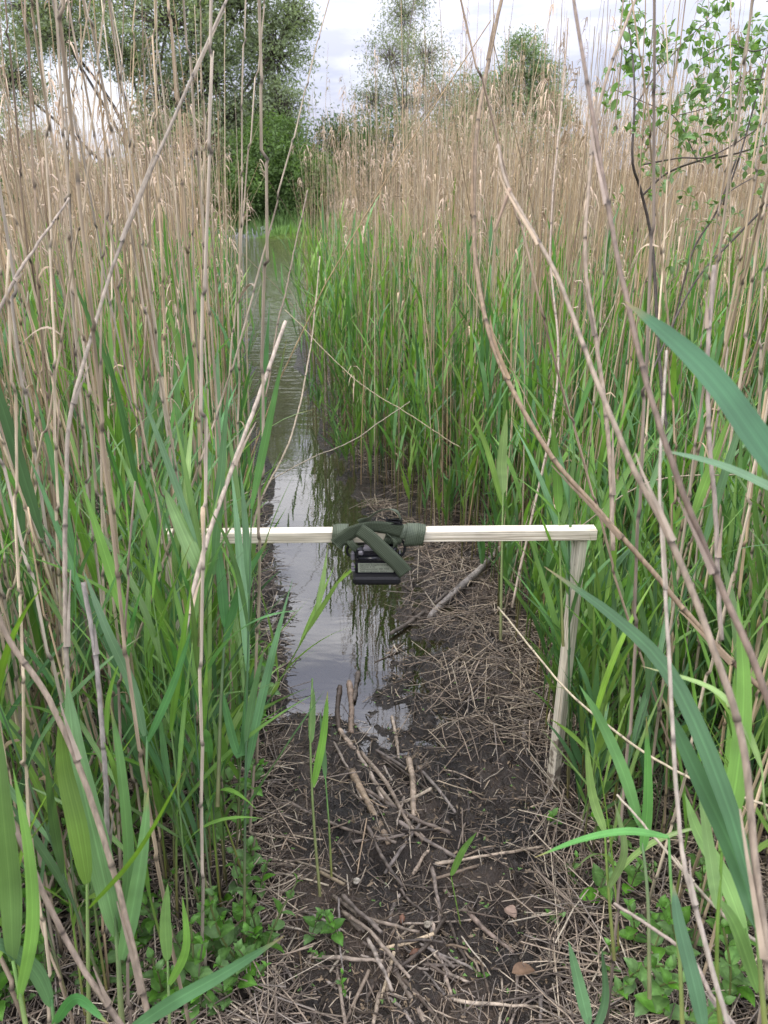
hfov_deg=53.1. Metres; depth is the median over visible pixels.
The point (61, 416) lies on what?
dry reed
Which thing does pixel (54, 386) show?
dry reed
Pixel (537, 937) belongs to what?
straw
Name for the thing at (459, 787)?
straw
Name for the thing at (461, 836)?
straw
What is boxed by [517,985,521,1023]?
straw
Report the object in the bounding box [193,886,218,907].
mint plant
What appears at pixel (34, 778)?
green reed
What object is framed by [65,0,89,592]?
dry reed
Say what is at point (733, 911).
green reed
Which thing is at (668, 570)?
green reed
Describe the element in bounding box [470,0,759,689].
dry reed
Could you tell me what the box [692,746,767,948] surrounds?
dry reed
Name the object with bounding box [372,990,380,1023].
stick
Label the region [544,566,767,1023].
green reed
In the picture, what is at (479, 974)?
mint plant
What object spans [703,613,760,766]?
dry reed
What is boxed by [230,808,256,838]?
mint plant
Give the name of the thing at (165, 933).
green reed
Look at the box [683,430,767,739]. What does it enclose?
green reed
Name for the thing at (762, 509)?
green reed
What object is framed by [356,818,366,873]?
straw
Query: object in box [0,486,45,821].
green reed
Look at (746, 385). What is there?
dry reed
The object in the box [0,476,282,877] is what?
green reed
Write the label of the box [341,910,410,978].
stick
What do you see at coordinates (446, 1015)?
stick
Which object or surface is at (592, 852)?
mint plant
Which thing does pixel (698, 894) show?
mint plant
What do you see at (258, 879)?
mint plant
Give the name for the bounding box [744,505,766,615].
dry reed
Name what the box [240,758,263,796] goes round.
mint plant
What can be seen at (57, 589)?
dry reed
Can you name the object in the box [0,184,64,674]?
dry reed
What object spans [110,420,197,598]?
green reed
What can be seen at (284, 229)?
grass tussock
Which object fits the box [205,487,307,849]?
green reed
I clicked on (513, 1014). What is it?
stick
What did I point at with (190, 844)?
mint plant
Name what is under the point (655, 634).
green reed
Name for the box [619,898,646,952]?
mint plant
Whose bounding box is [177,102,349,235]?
round bush
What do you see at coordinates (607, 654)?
green reed
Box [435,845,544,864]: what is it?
straw
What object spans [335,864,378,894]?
straw
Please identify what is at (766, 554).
green reed
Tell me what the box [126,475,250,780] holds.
green reed
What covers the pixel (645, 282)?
dry reed
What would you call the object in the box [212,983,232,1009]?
mint plant
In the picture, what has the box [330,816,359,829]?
straw
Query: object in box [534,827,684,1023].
green reed
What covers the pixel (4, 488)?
green reed
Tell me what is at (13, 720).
dry reed
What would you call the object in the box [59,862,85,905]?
mint plant
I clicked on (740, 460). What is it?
green reed
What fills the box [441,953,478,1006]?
straw
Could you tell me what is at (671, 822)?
dry reed
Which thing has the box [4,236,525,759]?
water
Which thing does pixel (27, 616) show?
dry reed
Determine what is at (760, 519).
green reed
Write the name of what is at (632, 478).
green reed
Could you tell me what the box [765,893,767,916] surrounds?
dry reed
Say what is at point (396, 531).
webbing strap
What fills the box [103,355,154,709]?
green reed
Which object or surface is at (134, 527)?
green reed
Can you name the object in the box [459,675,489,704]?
straw
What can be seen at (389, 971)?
stick
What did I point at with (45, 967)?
mint plant
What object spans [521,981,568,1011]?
straw
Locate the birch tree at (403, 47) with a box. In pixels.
[340,0,470,174]
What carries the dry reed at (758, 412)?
on the ground at (492, 876)
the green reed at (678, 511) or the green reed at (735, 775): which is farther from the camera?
the green reed at (678, 511)
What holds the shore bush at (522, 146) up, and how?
on the ground at (492, 876)
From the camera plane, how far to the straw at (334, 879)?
1.86 m
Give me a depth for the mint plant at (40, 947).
1.59 m
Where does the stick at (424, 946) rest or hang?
on the ground at (492, 876)
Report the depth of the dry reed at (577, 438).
1.44 m
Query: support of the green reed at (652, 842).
on the ground at (492, 876)
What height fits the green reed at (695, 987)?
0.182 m
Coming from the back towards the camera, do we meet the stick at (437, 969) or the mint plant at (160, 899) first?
the mint plant at (160, 899)
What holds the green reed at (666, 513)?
on the ground at (492, 876)
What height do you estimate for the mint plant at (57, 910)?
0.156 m
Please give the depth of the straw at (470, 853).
1.95 m
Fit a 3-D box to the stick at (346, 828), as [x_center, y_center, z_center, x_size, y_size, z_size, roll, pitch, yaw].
[-0.125,0.828,2.056,0.369,0.055,0.012,13,25,30]
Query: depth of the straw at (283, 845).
1.95 m
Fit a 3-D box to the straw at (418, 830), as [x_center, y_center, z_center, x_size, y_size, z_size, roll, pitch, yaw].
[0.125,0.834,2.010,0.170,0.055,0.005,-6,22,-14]
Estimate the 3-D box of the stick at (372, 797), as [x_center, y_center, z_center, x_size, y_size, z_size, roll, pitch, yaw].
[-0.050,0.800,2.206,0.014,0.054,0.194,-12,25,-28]
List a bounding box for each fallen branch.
[389,591,448,634]
[427,546,499,616]
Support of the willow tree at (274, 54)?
on the ground at (492, 876)
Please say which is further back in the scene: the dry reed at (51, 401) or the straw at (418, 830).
the straw at (418, 830)
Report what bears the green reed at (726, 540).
on the ground at (492, 876)
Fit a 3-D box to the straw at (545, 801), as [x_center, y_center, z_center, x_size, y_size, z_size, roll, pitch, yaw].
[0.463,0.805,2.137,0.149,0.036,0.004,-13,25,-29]
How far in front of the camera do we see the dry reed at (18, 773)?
1.92 m
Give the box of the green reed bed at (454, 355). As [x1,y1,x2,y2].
[0,177,767,673]
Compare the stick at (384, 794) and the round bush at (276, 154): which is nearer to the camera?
the stick at (384, 794)
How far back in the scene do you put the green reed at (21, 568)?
1.90 m
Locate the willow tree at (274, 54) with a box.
[0,0,328,209]
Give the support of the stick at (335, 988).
on the ground at (492, 876)
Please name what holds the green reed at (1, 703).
on the ground at (492, 876)
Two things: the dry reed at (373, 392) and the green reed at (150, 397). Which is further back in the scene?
the dry reed at (373, 392)
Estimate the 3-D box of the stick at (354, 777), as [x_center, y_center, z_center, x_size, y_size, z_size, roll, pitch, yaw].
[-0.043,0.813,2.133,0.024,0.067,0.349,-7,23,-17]
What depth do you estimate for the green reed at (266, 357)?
2.28 m
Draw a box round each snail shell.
[353,878,361,883]
[423,921,432,927]
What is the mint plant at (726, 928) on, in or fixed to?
on the ground at (492, 876)
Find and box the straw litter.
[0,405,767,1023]
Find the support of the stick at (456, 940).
on the ground at (492, 876)
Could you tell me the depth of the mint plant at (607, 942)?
1.61 m
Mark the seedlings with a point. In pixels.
(454, 991)
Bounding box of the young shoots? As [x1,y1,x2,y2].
[3,311,767,888]
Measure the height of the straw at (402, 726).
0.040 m
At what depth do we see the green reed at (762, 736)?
1.66 m
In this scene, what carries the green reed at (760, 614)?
on the ground at (492, 876)
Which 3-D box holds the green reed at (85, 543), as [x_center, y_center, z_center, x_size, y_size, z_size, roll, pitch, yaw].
[-0.577,0.273,1.750,0.182,1.280,0.516,-3,17,15]
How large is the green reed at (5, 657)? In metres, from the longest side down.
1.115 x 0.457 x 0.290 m
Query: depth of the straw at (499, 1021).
1.58 m
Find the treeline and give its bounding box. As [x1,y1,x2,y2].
[0,152,767,202]
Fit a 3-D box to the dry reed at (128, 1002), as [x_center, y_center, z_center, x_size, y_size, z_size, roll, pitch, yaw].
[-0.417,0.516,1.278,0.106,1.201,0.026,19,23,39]
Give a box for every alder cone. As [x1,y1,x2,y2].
[399,913,404,923]
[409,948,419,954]
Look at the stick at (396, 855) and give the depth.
1.93 m
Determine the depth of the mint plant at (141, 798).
2.09 m
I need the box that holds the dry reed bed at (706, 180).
[0,0,767,715]
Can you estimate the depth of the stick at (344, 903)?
1.79 m
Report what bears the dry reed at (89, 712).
on the ground at (492, 876)
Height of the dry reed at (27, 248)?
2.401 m
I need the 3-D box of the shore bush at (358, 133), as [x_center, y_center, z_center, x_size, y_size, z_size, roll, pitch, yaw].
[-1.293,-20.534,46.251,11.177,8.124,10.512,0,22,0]
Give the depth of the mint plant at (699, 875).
1.73 m
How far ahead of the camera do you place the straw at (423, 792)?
2.12 m
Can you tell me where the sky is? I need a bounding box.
[0,0,767,201]
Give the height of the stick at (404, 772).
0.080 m
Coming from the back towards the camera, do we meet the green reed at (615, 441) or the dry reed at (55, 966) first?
the green reed at (615, 441)
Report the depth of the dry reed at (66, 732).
1.07 m
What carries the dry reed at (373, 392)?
on the ground at (492, 876)
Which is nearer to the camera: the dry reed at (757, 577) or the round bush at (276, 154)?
the dry reed at (757, 577)
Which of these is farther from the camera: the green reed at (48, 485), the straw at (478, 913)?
the green reed at (48, 485)
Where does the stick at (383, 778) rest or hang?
on the ground at (492, 876)
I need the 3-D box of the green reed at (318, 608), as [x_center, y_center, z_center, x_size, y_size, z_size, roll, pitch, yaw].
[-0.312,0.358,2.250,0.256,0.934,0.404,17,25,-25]
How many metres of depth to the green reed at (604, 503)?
2.12 m
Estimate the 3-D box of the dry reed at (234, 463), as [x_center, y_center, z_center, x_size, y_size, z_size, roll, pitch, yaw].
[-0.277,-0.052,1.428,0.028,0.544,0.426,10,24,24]
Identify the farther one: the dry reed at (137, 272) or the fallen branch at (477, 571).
the fallen branch at (477, 571)
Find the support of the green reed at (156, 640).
on the ground at (492, 876)
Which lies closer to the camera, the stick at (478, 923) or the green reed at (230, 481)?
the stick at (478, 923)
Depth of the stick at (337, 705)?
2.62 m
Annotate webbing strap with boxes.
[331,509,425,577]
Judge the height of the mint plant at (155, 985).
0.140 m
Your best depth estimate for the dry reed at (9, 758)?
1.82 m
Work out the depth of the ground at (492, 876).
2.07 m
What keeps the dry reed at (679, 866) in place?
on the ground at (492, 876)
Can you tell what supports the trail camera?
hanging from the webbing strap
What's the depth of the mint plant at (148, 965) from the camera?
1.63 m
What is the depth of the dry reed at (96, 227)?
1.95 m
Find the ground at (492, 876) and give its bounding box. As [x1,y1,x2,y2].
[0,202,767,1023]
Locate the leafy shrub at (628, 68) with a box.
[595,0,767,447]
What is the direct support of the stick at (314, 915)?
on the ground at (492, 876)
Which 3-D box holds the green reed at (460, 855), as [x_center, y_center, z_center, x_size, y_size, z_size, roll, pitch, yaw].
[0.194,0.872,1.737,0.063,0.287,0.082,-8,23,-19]
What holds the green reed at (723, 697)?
on the ground at (492, 876)
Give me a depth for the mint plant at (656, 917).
1.67 m
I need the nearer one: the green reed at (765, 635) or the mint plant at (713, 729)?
the green reed at (765, 635)
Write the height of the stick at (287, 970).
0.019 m
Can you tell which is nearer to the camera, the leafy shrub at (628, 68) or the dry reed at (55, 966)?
the dry reed at (55, 966)
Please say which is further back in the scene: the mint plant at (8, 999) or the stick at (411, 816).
the stick at (411, 816)
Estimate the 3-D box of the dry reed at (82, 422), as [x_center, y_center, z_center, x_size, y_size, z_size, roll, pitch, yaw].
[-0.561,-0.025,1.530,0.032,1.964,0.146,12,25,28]
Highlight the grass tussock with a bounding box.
[251,224,302,237]
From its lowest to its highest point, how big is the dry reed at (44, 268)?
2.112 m
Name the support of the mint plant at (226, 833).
on the ground at (492, 876)
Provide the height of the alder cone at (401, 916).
0.014 m
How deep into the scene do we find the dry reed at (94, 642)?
1.15 m
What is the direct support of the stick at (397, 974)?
on the ground at (492, 876)
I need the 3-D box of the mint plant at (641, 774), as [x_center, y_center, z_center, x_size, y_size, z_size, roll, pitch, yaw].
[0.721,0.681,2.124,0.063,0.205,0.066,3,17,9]
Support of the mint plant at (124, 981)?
on the ground at (492, 876)
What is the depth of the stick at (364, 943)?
1.69 m
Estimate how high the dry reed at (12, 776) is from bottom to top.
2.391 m
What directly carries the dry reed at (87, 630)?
on the ground at (492, 876)
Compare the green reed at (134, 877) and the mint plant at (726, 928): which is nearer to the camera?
the green reed at (134, 877)
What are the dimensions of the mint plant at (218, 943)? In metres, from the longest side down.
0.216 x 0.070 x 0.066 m
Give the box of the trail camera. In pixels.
[346,540,405,584]
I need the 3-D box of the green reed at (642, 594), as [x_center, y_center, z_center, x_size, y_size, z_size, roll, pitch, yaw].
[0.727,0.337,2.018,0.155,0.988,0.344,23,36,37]
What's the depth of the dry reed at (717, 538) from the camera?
0.95 m
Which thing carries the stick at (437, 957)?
on the ground at (492, 876)
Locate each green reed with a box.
[0,350,161,859]
[0,382,47,723]
[0,386,211,900]
[0,406,25,793]
[0,431,56,726]
[0,444,62,823]
[0,455,89,705]
[0,463,63,614]
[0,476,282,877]
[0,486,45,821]
[0,491,94,944]
[0,505,83,701]
[0,511,63,817]
[0,527,29,932]
[0,538,62,699]
[0,577,57,1019]
[0,589,59,808]
[0,589,60,852]
[0,589,82,898]
[0,636,140,1022]
[0,730,39,1023]
[0,938,108,1023]
[1,474,73,612]
[1,584,94,802]
[1,620,87,996]
[2,375,170,871]
[2,467,172,995]
[2,526,78,782]
[3,544,173,988]
[4,577,158,1023]
[6,369,107,672]
[10,371,146,963]
[18,350,170,781]
[19,803,58,854]
[22,633,304,927]
[27,402,136,646]
[46,431,184,807]
[51,303,133,590]
[52,473,311,902]
[54,574,232,841]
[56,710,183,1023]
[64,678,149,1023]
[65,261,185,583]
[70,376,256,802]
[70,425,262,862]
[71,369,139,658]
[71,437,200,779]
[75,395,215,839]
[75,407,137,597]
[76,456,270,764]
[76,554,217,886]
[79,496,262,947]
[83,570,191,810]
[84,528,214,828]
[89,540,277,926]
[90,366,186,785]
[90,398,208,822]
[95,455,228,731]
[102,331,198,853]
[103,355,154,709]
[104,447,144,588]
[109,427,169,672]
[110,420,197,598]
[113,299,199,531]
[120,376,298,896]
[122,287,266,657]
[122,347,159,583]
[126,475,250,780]
[128,412,291,896]
[131,465,213,817]
[132,936,283,1023]
[140,340,309,865]
[149,393,285,883]
[151,482,255,906]
[160,883,189,1023]
[163,487,204,646]
[167,382,228,883]
[168,418,300,638]
[173,350,251,584]
[175,335,251,576]
[205,340,322,942]
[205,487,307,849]
[207,409,256,759]
[208,378,275,601]
[214,396,271,625]
[215,539,267,806]
[228,302,269,668]
[253,546,354,710]
[308,678,328,896]
[320,713,332,876]
[450,832,476,923]
[471,411,507,639]
[494,447,608,728]
[499,353,623,632]
[501,455,621,796]
[508,445,626,789]
[511,315,657,798]
[511,430,697,689]
[522,347,602,685]
[530,390,627,623]
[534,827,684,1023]
[535,375,640,635]
[537,512,627,780]
[543,571,690,960]
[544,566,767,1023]
[546,293,656,645]
[551,419,574,646]
[553,420,757,809]
[561,411,687,705]
[563,431,719,815]
[568,941,608,1023]
[570,380,615,629]
[579,685,652,999]
[585,737,627,960]
[587,399,724,792]
[588,328,739,664]
[604,371,757,884]
[606,337,767,792]
[622,365,745,748]
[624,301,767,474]
[627,475,733,702]
[630,477,730,745]
[635,391,762,743]
[639,428,755,721]
[643,666,767,820]
[646,378,766,728]
[654,448,767,489]
[661,449,749,726]
[661,567,767,936]
[664,363,767,654]
[665,388,767,648]
[668,439,717,723]
[670,391,728,735]
[671,883,707,1023]
[675,360,762,601]
[679,454,767,681]
[682,555,767,915]
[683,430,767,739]
[685,795,759,997]
[688,368,767,655]
[692,438,766,731]
[693,477,765,741]
[696,510,767,841]
[697,639,767,852]
[699,595,751,1023]
[710,402,757,613]
[717,750,767,832]
[718,488,767,751]
[719,510,767,667]
[721,456,767,639]
[722,458,766,624]
[731,457,760,595]
[745,528,767,831]
[749,558,767,669]
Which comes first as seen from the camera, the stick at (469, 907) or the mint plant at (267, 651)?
the stick at (469, 907)
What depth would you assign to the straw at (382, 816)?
2.04 m
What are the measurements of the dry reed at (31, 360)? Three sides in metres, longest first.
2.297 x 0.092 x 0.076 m
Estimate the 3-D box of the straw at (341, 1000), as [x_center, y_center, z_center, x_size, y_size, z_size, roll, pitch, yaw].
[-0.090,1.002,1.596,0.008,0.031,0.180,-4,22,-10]
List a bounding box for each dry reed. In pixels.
[0,77,153,717]
[0,155,119,806]
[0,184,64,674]
[0,197,69,313]
[0,226,116,612]
[0,236,129,742]
[0,259,133,784]
[0,268,96,698]
[0,422,121,833]
[0,428,120,818]
[0,435,122,867]
[0,440,94,770]
[0,458,114,949]
[0,489,55,758]
[0,517,59,701]
[0,527,41,753]
[0,558,56,738]
[0,569,44,711]
[0,579,61,992]
[0,593,45,736]
[0,594,82,981]
[0,603,85,932]
[0,612,149,1012]
[0,629,64,956]
[0,650,81,885]
[0,720,74,1023]
[0,956,22,1023]
[1,0,104,614]
[2,231,34,695]
[3,733,13,775]
[4,0,94,756]
[4,207,133,790]
[4,688,56,897]
[5,250,51,1023]
[6,755,14,784]
[7,747,20,780]
[9,226,73,680]
[9,559,39,713]
[13,291,27,604]
[13,811,123,1023]
[14,345,116,824]
[16,0,90,779]
[24,0,75,708]
[25,616,40,716]
[27,507,110,997]
[30,0,165,887]
[35,441,60,633]
[36,0,89,930]
[42,0,329,907]
[42,539,86,689]
[51,400,63,692]
[52,0,154,510]
[54,0,141,822]
[57,0,190,1023]
[58,0,110,704]
[62,0,227,693]
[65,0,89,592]
[67,0,223,905]
[78,0,112,613]
[81,582,113,844]
[83,0,228,835]
[99,143,128,882]
[101,0,113,614]
[108,0,186,592]
[111,0,173,443]
[113,356,188,594]
[117,481,135,1023]
[128,0,162,720]
[139,306,159,691]
[152,0,203,794]
[155,0,172,412]
[167,0,206,623]
[168,372,171,496]
[170,14,229,695]
[182,0,231,796]
[186,320,286,635]
[191,149,233,707]
[198,0,213,965]
[199,0,235,766]
[202,51,214,697]
[216,0,264,699]
[227,401,409,502]
[233,0,246,702]
[248,0,268,861]
[251,256,320,547]
[265,190,307,396]
[284,309,460,447]
[460,0,700,823]
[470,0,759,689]
[493,144,767,990]
[497,607,767,806]
[511,18,568,607]
[555,0,623,695]
[572,0,767,710]
[582,0,636,550]
[582,474,735,524]
[589,0,685,665]
[605,0,655,1023]
[607,0,645,565]
[613,308,767,819]
[613,902,735,1023]
[616,794,755,942]
[622,4,670,756]
[626,0,677,853]
[635,174,767,789]
[641,398,767,930]
[642,0,752,868]
[642,61,767,796]
[658,350,730,1023]
[661,0,753,604]
[665,312,766,760]
[676,85,767,719]
[678,678,767,900]
[679,78,767,781]
[691,0,731,657]
[691,760,767,1012]
[692,655,767,941]
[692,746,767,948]
[701,325,767,762]
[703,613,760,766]
[704,265,723,639]
[711,387,767,834]
[711,476,767,684]
[718,529,767,748]
[726,596,767,865]
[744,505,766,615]
[745,475,767,634]
[748,66,767,629]
[752,579,767,694]
[757,808,767,844]
[757,976,766,1023]
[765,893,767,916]
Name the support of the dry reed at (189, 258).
on the ground at (492, 876)
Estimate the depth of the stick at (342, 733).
2.43 m
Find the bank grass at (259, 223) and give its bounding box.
[0,210,744,236]
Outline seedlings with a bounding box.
[241,672,653,1021]
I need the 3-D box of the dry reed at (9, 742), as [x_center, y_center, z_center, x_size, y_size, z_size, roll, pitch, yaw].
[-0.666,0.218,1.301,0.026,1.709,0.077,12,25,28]
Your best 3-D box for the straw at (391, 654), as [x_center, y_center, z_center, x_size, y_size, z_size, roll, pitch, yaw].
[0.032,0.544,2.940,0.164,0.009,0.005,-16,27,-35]
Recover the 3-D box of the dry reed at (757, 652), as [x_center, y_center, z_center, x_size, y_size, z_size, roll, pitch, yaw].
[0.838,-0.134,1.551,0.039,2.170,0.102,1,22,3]
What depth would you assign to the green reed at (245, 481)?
2.28 m
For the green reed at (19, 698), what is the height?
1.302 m
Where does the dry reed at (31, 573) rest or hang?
on the ground at (492, 876)
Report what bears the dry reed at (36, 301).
on the ground at (492, 876)
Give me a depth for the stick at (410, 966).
1.65 m
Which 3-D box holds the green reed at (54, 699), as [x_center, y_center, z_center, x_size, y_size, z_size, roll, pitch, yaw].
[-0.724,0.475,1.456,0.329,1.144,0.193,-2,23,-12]
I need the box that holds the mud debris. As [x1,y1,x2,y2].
[233,601,673,1023]
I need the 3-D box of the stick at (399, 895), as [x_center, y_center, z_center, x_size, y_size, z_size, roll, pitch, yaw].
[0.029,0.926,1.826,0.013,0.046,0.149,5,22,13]
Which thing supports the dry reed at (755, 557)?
on the ground at (492, 876)
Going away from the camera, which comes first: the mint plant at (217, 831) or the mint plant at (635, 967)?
the mint plant at (635, 967)
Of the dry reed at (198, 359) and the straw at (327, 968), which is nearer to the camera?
the straw at (327, 968)
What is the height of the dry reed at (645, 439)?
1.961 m
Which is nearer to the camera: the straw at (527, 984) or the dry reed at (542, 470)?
the straw at (527, 984)
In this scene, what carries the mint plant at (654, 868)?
on the ground at (492, 876)
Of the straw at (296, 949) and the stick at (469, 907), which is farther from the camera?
the stick at (469, 907)
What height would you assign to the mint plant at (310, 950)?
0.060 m
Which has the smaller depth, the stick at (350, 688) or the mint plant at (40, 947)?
the mint plant at (40, 947)
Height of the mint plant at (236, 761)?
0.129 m
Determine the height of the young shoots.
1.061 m
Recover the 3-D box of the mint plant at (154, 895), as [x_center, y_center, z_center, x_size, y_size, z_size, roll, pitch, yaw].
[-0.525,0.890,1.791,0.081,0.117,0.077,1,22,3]
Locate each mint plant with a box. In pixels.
[0,932,30,983]
[0,964,12,1020]
[0,985,14,1006]
[3,984,35,1002]
[5,940,32,1002]
[21,908,61,962]
[22,870,62,924]
[35,851,57,891]
[38,939,60,1009]
[41,769,59,798]
[46,832,76,897]
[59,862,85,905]
[61,818,65,834]
[66,882,104,925]
[69,929,106,982]
[75,976,85,993]
[90,949,116,984]
[103,933,139,978]
[108,930,153,963]
[111,804,140,838]
[111,966,141,1002]
[122,958,156,990]
[131,791,143,811]
[137,917,151,944]
[139,892,171,936]
[143,947,181,1008]
[147,837,153,870]
[147,866,178,912]
[147,959,177,1014]
[157,879,175,913]
[161,964,199,1023]
[169,760,184,796]
[169,821,205,854]
[170,780,198,842]
[171,925,191,974]
[174,916,209,992]
[185,935,220,1014]
[193,801,219,847]
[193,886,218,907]
[193,901,222,950]
[194,884,233,904]
[196,886,230,917]
[198,888,224,957]
[199,899,249,960]
[203,990,232,1015]
[204,786,227,808]
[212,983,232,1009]
[213,954,256,990]
[215,825,234,843]
[217,910,237,942]
[224,766,250,812]
[225,847,256,906]
[227,861,254,892]
[229,682,242,700]
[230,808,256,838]
[230,890,247,917]
[230,938,264,975]
[232,756,244,767]
[232,889,256,937]
[233,835,264,863]
[236,887,273,943]
[240,732,255,763]
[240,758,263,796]
[240,921,279,948]
[242,652,253,677]
[247,934,259,944]
[250,629,266,666]
[252,859,275,900]
[252,961,270,994]
[254,697,266,724]
[255,762,267,783]
[257,666,280,694]
[257,873,302,963]
[258,642,274,662]
[259,662,275,687]
[303,907,329,944]
[308,947,324,961]
[320,909,344,945]
[335,968,346,996]
[470,962,488,977]
[545,807,561,823]
[545,909,565,923]
[564,850,580,886]
[579,852,616,902]
[585,841,604,859]
[588,812,616,840]
[598,975,634,1015]
[600,937,622,978]
[609,804,642,852]
[612,710,617,723]
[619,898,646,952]
[622,857,651,897]
[623,953,672,994]
[632,726,658,787]
[634,954,688,1022]
[634,967,685,1016]
[639,861,657,883]
[646,905,686,960]
[650,911,664,928]
[656,894,703,946]
[656,897,700,957]
[669,766,693,793]
[669,811,689,844]
[685,858,707,909]
[686,995,735,1023]
[687,846,705,874]
[694,886,709,911]
[695,715,721,752]
[705,910,749,939]
[707,893,726,922]
[708,919,724,957]
[712,965,754,1006]
[713,918,751,1006]
[714,703,720,742]
[725,913,755,950]
[734,962,744,972]
[743,799,761,847]
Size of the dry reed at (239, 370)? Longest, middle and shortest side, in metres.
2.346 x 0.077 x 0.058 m
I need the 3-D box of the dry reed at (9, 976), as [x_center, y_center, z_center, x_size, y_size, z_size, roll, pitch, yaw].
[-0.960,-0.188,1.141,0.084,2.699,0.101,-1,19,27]
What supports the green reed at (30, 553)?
on the ground at (492, 876)
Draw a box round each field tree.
[432,58,520,210]
[472,21,579,167]
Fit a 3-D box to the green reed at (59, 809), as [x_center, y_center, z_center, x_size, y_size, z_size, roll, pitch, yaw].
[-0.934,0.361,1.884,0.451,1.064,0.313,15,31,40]
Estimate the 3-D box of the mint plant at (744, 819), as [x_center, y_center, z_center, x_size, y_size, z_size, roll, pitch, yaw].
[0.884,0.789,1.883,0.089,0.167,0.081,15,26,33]
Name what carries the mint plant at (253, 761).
on the ground at (492, 876)
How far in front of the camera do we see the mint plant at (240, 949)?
1.57 m
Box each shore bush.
[0,158,210,229]
[302,95,441,216]
[373,104,532,215]
[482,114,609,212]
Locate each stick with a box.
[275,931,293,980]
[284,799,396,843]
[304,910,344,932]
[306,959,348,999]
[307,954,382,962]
[312,986,316,1023]
[330,933,336,954]
[331,894,378,926]
[333,741,362,800]
[335,685,341,732]
[337,897,343,971]
[338,727,361,755]
[339,733,384,798]
[341,893,383,933]
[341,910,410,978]
[344,916,425,1021]
[346,680,353,733]
[349,768,390,844]
[350,778,382,804]
[352,826,427,843]
[353,670,360,701]
[354,913,419,932]
[360,750,423,841]
[360,954,428,970]
[361,940,407,968]
[364,787,451,834]
[364,946,381,1003]
[366,825,403,886]
[366,937,393,992]
[368,775,424,836]
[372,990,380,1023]
[374,749,420,778]
[379,754,438,798]
[383,765,417,823]
[383,823,420,873]
[386,965,392,995]
[387,996,413,1023]
[388,882,403,921]
[390,715,399,757]
[391,917,446,973]
[392,992,467,1022]
[395,931,445,995]
[396,796,404,825]
[397,938,443,943]
[398,820,455,858]
[400,888,427,914]
[401,977,441,1023]
[406,756,416,815]
[406,959,469,983]
[411,850,428,875]
[417,765,456,813]
[419,942,472,969]
[421,963,500,970]
[423,942,455,968]
[425,961,485,1000]
[429,910,434,938]
[430,866,441,923]
[430,944,455,978]
[431,921,453,1000]
[433,958,464,967]
[438,954,448,981]
[442,889,514,953]
[449,921,467,961]
[452,889,474,914]
[466,792,470,825]
[509,975,518,1023]
[521,698,530,743]
[538,988,543,1023]
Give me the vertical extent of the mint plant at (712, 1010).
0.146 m
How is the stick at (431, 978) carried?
on the ground at (492, 876)
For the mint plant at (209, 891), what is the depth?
1.60 m
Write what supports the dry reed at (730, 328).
on the ground at (492, 876)
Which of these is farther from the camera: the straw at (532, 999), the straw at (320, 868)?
the straw at (320, 868)
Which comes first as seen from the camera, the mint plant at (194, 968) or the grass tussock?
the mint plant at (194, 968)
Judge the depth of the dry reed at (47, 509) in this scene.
1.86 m
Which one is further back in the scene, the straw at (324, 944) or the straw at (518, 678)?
the straw at (518, 678)
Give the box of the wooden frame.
[159,525,597,793]
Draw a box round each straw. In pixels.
[270,942,315,960]
[271,932,296,983]
[275,833,290,862]
[275,833,306,849]
[276,871,328,885]
[283,940,358,945]
[284,925,302,929]
[291,834,322,839]
[294,860,351,885]
[295,915,303,983]
[307,771,360,779]
[315,888,326,947]
[319,870,344,885]
[320,964,336,972]
[329,951,344,972]
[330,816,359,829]
[334,960,346,1023]
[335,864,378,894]
[337,844,351,872]
[338,784,366,806]
[346,969,370,1020]
[346,1002,391,1023]
[351,1008,382,1016]
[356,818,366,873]
[360,998,396,1008]
[363,828,378,866]
[373,799,391,833]
[375,646,408,661]
[376,982,395,1009]
[377,932,433,952]
[379,951,395,1002]
[392,710,411,743]
[395,787,431,805]
[396,909,462,938]
[399,883,468,888]
[401,829,436,830]
[403,919,471,924]
[416,746,456,747]
[420,770,433,792]
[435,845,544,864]
[436,863,482,879]
[437,739,468,775]
[437,780,483,795]
[438,991,482,1023]
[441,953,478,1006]
[443,769,481,783]
[445,996,549,1008]
[446,944,467,949]
[447,990,479,997]
[450,994,535,1011]
[452,908,504,919]
[452,914,470,938]
[456,782,497,799]
[457,822,465,848]
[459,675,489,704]
[461,808,463,843]
[461,936,490,974]
[463,660,479,694]
[463,845,495,856]
[463,949,480,971]
[480,847,509,868]
[480,962,496,1015]
[495,883,520,904]
[495,919,521,946]
[498,978,502,1023]
[499,969,556,1018]
[505,665,528,693]
[506,842,560,870]
[512,936,525,949]
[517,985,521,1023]
[520,979,568,1007]
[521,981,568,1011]
[530,795,569,807]
[533,913,540,959]
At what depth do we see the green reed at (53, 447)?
2.36 m
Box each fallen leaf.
[504,905,516,917]
[512,962,534,974]
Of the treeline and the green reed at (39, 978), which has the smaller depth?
the green reed at (39, 978)
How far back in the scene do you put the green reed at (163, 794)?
1.93 m
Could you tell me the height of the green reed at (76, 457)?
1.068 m
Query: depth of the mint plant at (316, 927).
1.71 m
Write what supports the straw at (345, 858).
on the ground at (492, 876)
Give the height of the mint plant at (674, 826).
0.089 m
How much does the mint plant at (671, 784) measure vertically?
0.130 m
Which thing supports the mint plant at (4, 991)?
on the ground at (492, 876)
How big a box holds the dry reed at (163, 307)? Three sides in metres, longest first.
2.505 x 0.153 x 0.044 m
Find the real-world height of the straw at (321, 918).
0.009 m
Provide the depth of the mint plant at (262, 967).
1.57 m
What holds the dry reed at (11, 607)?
on the ground at (492, 876)
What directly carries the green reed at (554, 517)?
on the ground at (492, 876)
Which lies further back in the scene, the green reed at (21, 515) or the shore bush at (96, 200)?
the shore bush at (96, 200)

